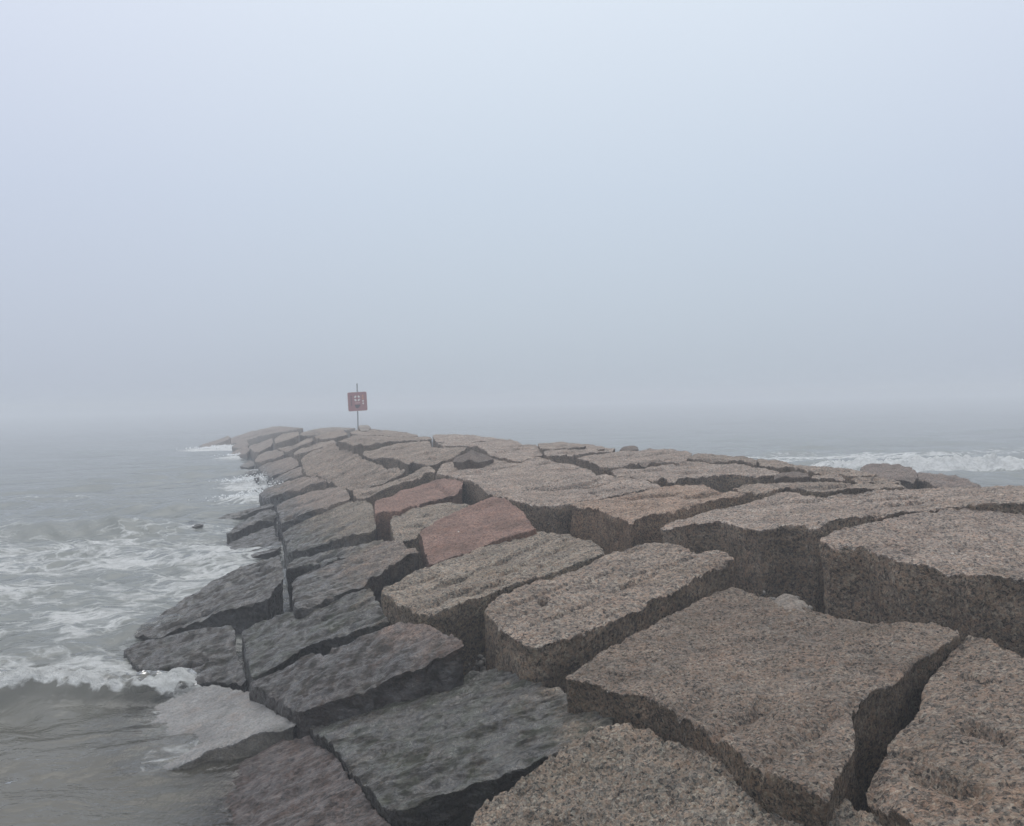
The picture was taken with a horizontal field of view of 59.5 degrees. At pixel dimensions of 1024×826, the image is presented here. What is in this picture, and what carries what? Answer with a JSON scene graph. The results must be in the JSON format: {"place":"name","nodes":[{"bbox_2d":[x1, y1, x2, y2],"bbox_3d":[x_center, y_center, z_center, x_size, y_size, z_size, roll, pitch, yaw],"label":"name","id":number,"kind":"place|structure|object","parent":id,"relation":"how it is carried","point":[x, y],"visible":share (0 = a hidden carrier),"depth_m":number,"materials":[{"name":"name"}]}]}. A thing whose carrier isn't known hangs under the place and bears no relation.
{"place":"outdoors","nodes":[
{"label":"outdoors","id":0,"kind":"place"},
{"bbox_2d":[133,441,432,691],"bbox_3d":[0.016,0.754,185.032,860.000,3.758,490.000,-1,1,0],"label":"seabed","id":1,"kind":"structure","parent":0,"point":[286,601],"depth_m":14.19,"materials":[{"name":"grey"}]},
{"bbox_2d":[123,625,246,692],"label":"granite block","id":2,"kind":"structure","parent":1,"relation":"on","point":[209,655],"depth_m":9.93,"materials":[{"name":"grey stone"}]},
{"bbox_2d":[190,522,204,528],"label":"granite block","id":3,"kind":"structure","parent":1,"relation":"on","point":[198,525],"depth_m":21.16,"materials":[{"name":"grey stone"}]},
{"bbox_2d":[110,685,295,788],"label":"granite block","id":4,"kind":"structure","parent":1,"relation":"on","point":[229,727],"depth_m":7.72,"materials":[{"name":"grey stone"}]},
{"bbox_2d":[134,555,283,661],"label":"granite block","id":5,"kind":"structure","parent":1,"relation":"on","point":[240,599],"depth_m":11.63,"materials":[{"name":"grey stone"}]},
{"bbox_2d":[218,504,273,519],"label":"granite block","id":6,"kind":"structure","parent":1,"relation":"on","point":[245,514],"depth_m":22.60,"materials":[{"name":"grey stone"}]},
{"bbox_2d":[240,461,254,468],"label":"granite block","id":7,"kind":"structure","parent":1,"relation":"on","point":[249,465],"depth_m":39.99,"materials":[{"name":"grey stone"}]},
{"bbox_2d":[244,470,257,475],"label":"granite block","id":8,"kind":"structure","parent":1,"relation":"on","point":[250,472],"depth_m":36.05,"materials":[{"name":"grey stone"}]},
{"bbox_2d":[226,509,276,544],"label":"granite block","id":9,"kind":"structure","parent":1,"relation":"on","point":[259,521],"depth_m":20.08,"materials":[{"name":"grey stone"}]},
{"bbox_2d":[246,475,258,489],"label":"granite block","id":10,"kind":"structure","parent":1,"relation":"on","point":[257,480],"depth_m":32.64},
{"bbox_2d":[224,526,281,559],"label":"granite block","id":11,"kind":"structure","parent":1,"relation":"on","point":[264,537],"depth_m":17.96,"materials":[{"name":"grey stone"}]},
{"bbox_2d":[231,426,302,449],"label":"granite block","id":12,"kind":"structure","parent":1,"relation":"on","point":[257,436],"depth_m":59.23,"materials":[{"name":"grey stone"}]},
{"bbox_2d":[255,449,283,473],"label":"granite block","id":13,"kind":"structure","parent":1,"relation":"on","point":[267,457],"depth_m":38.56,"materials":[{"name":"grey stone"}]},
{"bbox_2d":[259,457,298,483],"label":"granite block","id":14,"kind":"structure","parent":1,"relation":"on","point":[274,469],"depth_m":33.40,"materials":[{"name":"grey stone"}]},
{"bbox_2d":[268,467,301,485],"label":"granite block","id":15,"kind":"structure","parent":1,"relation":"on","point":[293,474],"depth_m":29.76,"materials":[{"name":"grey stone"}]},
{"bbox_2d":[181,735,390,825],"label":"granite block","id":16,"kind":"structure","parent":1,"relation":"on","point":[305,781],"depth_m":6.41,"materials":[{"name":"grey stone"}]},
{"bbox_2d":[274,432,298,449],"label":"granite block","id":17,"kind":"structure","parent":1,"relation":"on","point":[286,439],"depth_m":41.75,"materials":[{"name":"grey stone"}]},
{"bbox_2d":[259,476,326,521],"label":"granite block","id":18,"kind":"structure","parent":1,"relation":"on","point":[276,495],"depth_m":23.02,"materials":[{"name":"grey stone"}]},
{"bbox_2d":[277,438,312,457],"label":"granite block","id":19,"kind":"structure","parent":1,"relation":"on","point":[288,451],"depth_m":37.17,"materials":[{"name":"grey stone"}]},
{"bbox_2d":[277,486,350,543],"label":"granite block","id":20,"kind":"structure","parent":1,"relation":"on","point":[291,512],"depth_m":18.26,"materials":[{"name":"grey stone"}]},
{"bbox_2d":[241,589,388,691],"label":"granite block","id":21,"kind":"structure","parent":1,"relation":"on","point":[276,643],"depth_m":8.94,"materials":[{"name":"grey stone"}]},
{"bbox_2d":[294,440,336,466],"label":"granite block","id":22,"kind":"structure","parent":1,"relation":"on","point":[300,454],"depth_m":33.59,"materials":[{"name":"grey stone"}]},
{"bbox_2d":[300,427,354,444],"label":"granite block","id":23,"kind":"structure","parent":1,"relation":"on","point":[312,434],"depth_m":47.52,"materials":[{"name":"grey stone"}]},
{"bbox_2d":[282,500,375,572],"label":"granite block","id":24,"kind":"structure","parent":1,"relation":"on","point":[350,523],"depth_m":14.48,"materials":[{"name":"grey stone"}]},
{"bbox_2d":[314,430,347,446],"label":"granite block","id":25,"kind":"structure","parent":1,"relation":"on","point":[338,435],"depth_m":35.07,"materials":[{"name":"grey stone"}]},
{"bbox_2d":[286,539,383,610],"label":"granite block","id":26,"kind":"structure","parent":1,"relation":"on","point":[297,567],"depth_m":12.81,"materials":[{"name":"grey stone"}]},
{"bbox_2d":[301,443,404,501],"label":"granite block","id":27,"kind":"structure","parent":1,"relation":"on","point":[333,465],"depth_m":21.70,"materials":[{"name":"stone"}]},
{"bbox_2d":[292,540,418,618],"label":"granite block","id":28,"kind":"structure","parent":1,"relation":"on","point":[377,568],"depth_m":10.72,"materials":[{"name":"grey stone"}]},
{"bbox_2d":[249,622,463,738],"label":"granite block","id":29,"kind":"structure","parent":1,"relation":"on","point":[398,662],"depth_m":7.21,"materials":[{"name":"grey stone"}]},
{"bbox_2d":[350,429,417,436],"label":"granite block","id":30,"kind":"structure","parent":1,"relation":"on","point":[378,432],"depth_m":32.12,"materials":[{"name":"stone"}]},
{"bbox_2d":[347,384,367,428],"bbox_3d":[-6.592,-0.118,38.264,0.841,2.277,0.070,-1,1,-10],"label":"warning sign","id":31,"kind":"object","parent":30,"relation":"on","point":[357,401],"visible":0.98,"depth_m":38.24,"materials":[{"name":"metal"}]},
{"bbox_2d":[358,425,370,431],"bbox_3d":[-6.233,0.912,38.073,0.512,0.841,6.426,-1,1,-8],"label":"boulder","id":32,"kind":"object","parent":30,"relation":"on","point":[363,428],"visible":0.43,"depth_m":36.56,"materials":[{"name":"stone"}]},
{"bbox_2d":[338,435,431,455],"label":"granite block","id":33,"kind":"structure","parent":1,"relation":"on","point":[359,445],"depth_m":26.62,"materials":[{"name":"stone"}]},
{"bbox_2d":[353,466,434,518],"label":"granite block","id":34,"kind":"structure","parent":1,"relation":"on","point":[419,477],"depth_m":16.86,"materials":[{"name":"grey stone"}]},
{"bbox_2d":[361,441,466,476],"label":"granite block","id":35,"kind":"structure","parent":1,"relation":"on","point":[409,458],"depth_m":21.35,"materials":[{"name":"stone"}]},
{"bbox_2d":[374,478,462,540],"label":"granite block","id":36,"kind":"structure","parent":1,"relation":"on","point":[400,502],"depth_m":14.44,"materials":[{"name":"stone"}]},
{"bbox_2d":[390,502,468,569],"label":"granite block","id":37,"kind":"structure","parent":1,"relation":"on","point":[408,526],"depth_m":12.99,"materials":[{"name":"stone"}]},
{"bbox_2d":[310,668,614,825],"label":"granite block","id":38,"kind":"structure","parent":1,"relation":"on","point":[458,755],"depth_m":5.77,"materials":[{"name":"grey stone"}]},
{"bbox_2d":[432,434,504,446],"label":"granite block","id":39,"kind":"structure","parent":1,"relation":"on","point":[449,438],"depth_m":28.28,"materials":[{"name":"grey stone"}]},
{"bbox_2d":[419,497,536,567],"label":"granite block","id":40,"kind":"structure","parent":1,"relation":"on","point":[483,523],"depth_m":10.80,"materials":[{"name":"pink stone"}]},
{"bbox_2d":[437,439,542,462],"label":"granite block","id":41,"kind":"structure","parent":1,"relation":"on","point":[510,450],"depth_m":22.17,"materials":[{"name":"stone"}]},
{"bbox_2d":[381,531,604,675],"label":"granite block","id":42,"kind":"structure","parent":1,"relation":"on","point":[455,596],"depth_m":8.52,"materials":[{"name":"grey stone"}]},
{"bbox_2d":[435,457,661,534],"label":"granite block","id":43,"kind":"structure","parent":1,"relation":"on","point":[543,494],"depth_m":13.61,"materials":[{"name":"stone"}]},
{"bbox_2d":[452,450,493,469],"bbox_3d":[-0.786,1.209,18.866,0.843,0.900,2.784,-1,1,0],"label":"boulder","id":44,"kind":"object","parent":43,"relation":"on","point":[471,459],"visible":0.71,"depth_m":17.75,"materials":[{"name":"stone"}]},
{"bbox_2d":[538,442,604,457],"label":"granite block","id":45,"kind":"structure","parent":1,"relation":"on","point":[542,447],"depth_m":21.00,"materials":[{"name":"stone"}]},
{"bbox_2d":[544,448,614,465],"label":"granite block","id":46,"kind":"structure","parent":1,"relation":"on","point":[567,456],"depth_m":18.88,"materials":[{"name":"stone"}]},
{"bbox_2d":[484,542,735,693],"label":"granite block","id":47,"kind":"structure","parent":1,"relation":"on","point":[556,630],"depth_m":7.25,"materials":[{"name":"grey stone"}]},
{"bbox_2d":[620,446,638,450],"bbox_3d":[2.706,1.181,20.420,0.426,0.854,2.235,-1,1,12],"label":"boulder","id":48,"kind":"object","parent":1,"relation":"on","point":[629,448],"visible":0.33,"depth_m":19.79,"materials":[{"name":"stone"}]},
{"bbox_2d":[577,448,691,475],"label":"granite block","id":49,"kind":"structure","parent":1,"relation":"on","point":[606,463],"depth_m":16.70,"materials":[{"name":"stone"}]},
{"bbox_2d":[570,484,745,554],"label":"granite block","id":50,"kind":"structure","parent":1,"relation":"on","point":[623,523],"depth_m":10.57,"materials":[{"name":"stone"}]},
{"bbox_2d":[471,722,881,825],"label":"granite block","id":51,"kind":"structure","parent":1,"relation":"on","point":[623,774],"depth_m":4.45,"materials":[{"name":"brown stone"}]},
{"bbox_2d":[611,461,779,492],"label":"granite block","id":52,"kind":"structure","parent":1,"relation":"on","point":[723,478],"depth_m":13.76,"materials":[{"name":"stone"}]},
{"bbox_2d":[688,453,757,467],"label":"granite block","id":53,"kind":"structure","parent":1,"relation":"on","point":[715,459],"depth_m":16.39,"materials":[{"name":"stone"}]},
{"bbox_2d":[565,587,959,825],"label":"granite block","id":54,"kind":"structure","parent":1,"relation":"on","point":[802,717],"depth_m":5.21,"materials":[{"name":"brown stone"}]},
{"bbox_2d":[757,459,802,472],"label":"granite block","id":55,"kind":"structure","parent":1,"relation":"on","point":[779,466],"depth_m":15.02,"materials":[{"name":"grey stone"}]},
{"bbox_2d":[774,594,809,611],"bbox_3d":[2.120,1.866,6.791,0.285,0.930,0.595,-1,1,0],"label":"boulder","id":56,"kind":"object","parent":1,"relation":"on","point":[788,601],"visible":0.15,"depth_m":6.75,"materials":[{"name":"stone"}]},
{"bbox_2d":[774,471,809,483],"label":"granite block","id":57,"kind":"structure","parent":1,"relation":"on","point":[790,477],"depth_m":12.29,"materials":[{"name":"grey stone"}]},
{"bbox_2d":[733,481,905,502],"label":"granite block","id":58,"kind":"structure","parent":1,"relation":"on","point":[759,491],"depth_m":11.24,"materials":[{"name":"grey stone"}]},
{"bbox_2d":[812,474,845,482],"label":"granite block","id":59,"kind":"structure","parent":1,"relation":"on","point":[837,478],"depth_m":12.36,"materials":[{"name":"stone"}]},
{"bbox_2d":[800,465,876,483],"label":"granite block","id":60,"kind":"structure","parent":1,"relation":"on","point":[848,474],"depth_m":13.36,"materials":[{"name":"grey stone"}]},
{"bbox_2d":[660,485,1023,613],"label":"granite block","id":61,"kind":"structure","parent":1,"relation":"on","point":[770,545],"depth_m":8.93,"materials":[{"name":"stone"}]},
{"bbox_2d":[851,476,900,484],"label":"granite block","id":62,"kind":"structure","parent":1,"relation":"on","point":[864,480],"depth_m":12.16,"materials":[{"name":"grey stone"}]},
{"bbox_2d":[860,463,917,489],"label":"granite block","id":63,"kind":"structure","parent":1,"relation":"on","point":[906,477],"depth_m":15.81,"materials":[{"name":"stone"}]},
{"bbox_2d":[819,508,1023,657],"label":"granite block","id":64,"kind":"structure","parent":1,"relation":"on","point":[961,571],"depth_m":6.70,"materials":[{"name":"grey stone"}]},
{"bbox_2d":[865,635,1023,825],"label":"granite block","id":65,"kind":"structure","parent":1,"relation":"on","point":[955,751],"depth_m":4.21,"materials":[{"name":"brown stone"}]},
{"bbox_2d":[917,472,980,488],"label":"granite block","id":66,"kind":"structure","parent":1,"relation":"on","point":[930,480],"depth_m":14.45,"materials":[{"name":"grey stone"}]},
{"bbox_2d":[0,395,1023,825],"bbox_3d":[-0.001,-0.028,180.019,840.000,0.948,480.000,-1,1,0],"label":"sea","id":67,"kind":"structure","parent":0,"point":[106,551],"depth_m":27.47,"materials":[{"name":"liquid"}]},
{"bbox_2d":[185,444,231,448],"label":"sea spray","id":68,"kind":"object","parent":67,"relation":"on","point":[214,446],"visible":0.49,"depth_m":59.33,"materials":[{"name":"white liquid"}]},
{"bbox_2d":[199,436,230,446],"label":"granite block","id":69,"kind":"structure","parent":67,"relation":"in","point":[226,440],"depth_m":61.98,"materials":[{"name":"grey stone"}]},
{"bbox_2d":[188,473,282,501],"bbox_3d":[-7.619,2.148,26.927,4.065,0.976,2.143,-1,1,0],"label":"sea spray","id":70,"kind":"object","parent":67,"relation":"on","point":[251,493],"visible":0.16,"depth_m":26.87,"materials":[{"name":"white liquid"}]},
{"bbox_2d":[209,467,267,483],"bbox_3d":[-9.291,2.293,33.197,3.286,0.580,2.100,-1,1,23],"label":"sea spray","id":71,"kind":"object","parent":67,"relation":"on","point":[244,478],"visible":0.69,"depth_m":32.88,"materials":[{"name":"white liquid"}]},
{"bbox_2d":[231,447,249,459],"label":"granite block","id":72,"kind":"structure","parent":67,"relation":"in","point":[245,453],"depth_m":48.29,"materials":[{"name":"grey stone"}]},
{"bbox_2d":[232,441,248,450],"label":"granite block","id":73,"kind":"structure","parent":67,"relation":"in","point":[240,445],"depth_m":55.27,"materials":[{"name":"grey stone"}]},
{"bbox_2d":[249,439,273,462],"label":"granite block","id":74,"kind":"structure","parent":67,"relation":"in","point":[258,449],"depth_m":45.77,"materials":[{"name":"grey stone"}]},
{"bbox_2d":[0,0,1023,416],"label":"sky","id":75,"kind":"structure","parent":0,"point":[206,205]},
{"bbox_2d":[468,591,812,671],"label":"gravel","id":76,"kind":"structure","parent":0,"point":[481,663],"depth_m":7.89,"materials":[{"name":"grey gravel"}]}
]}

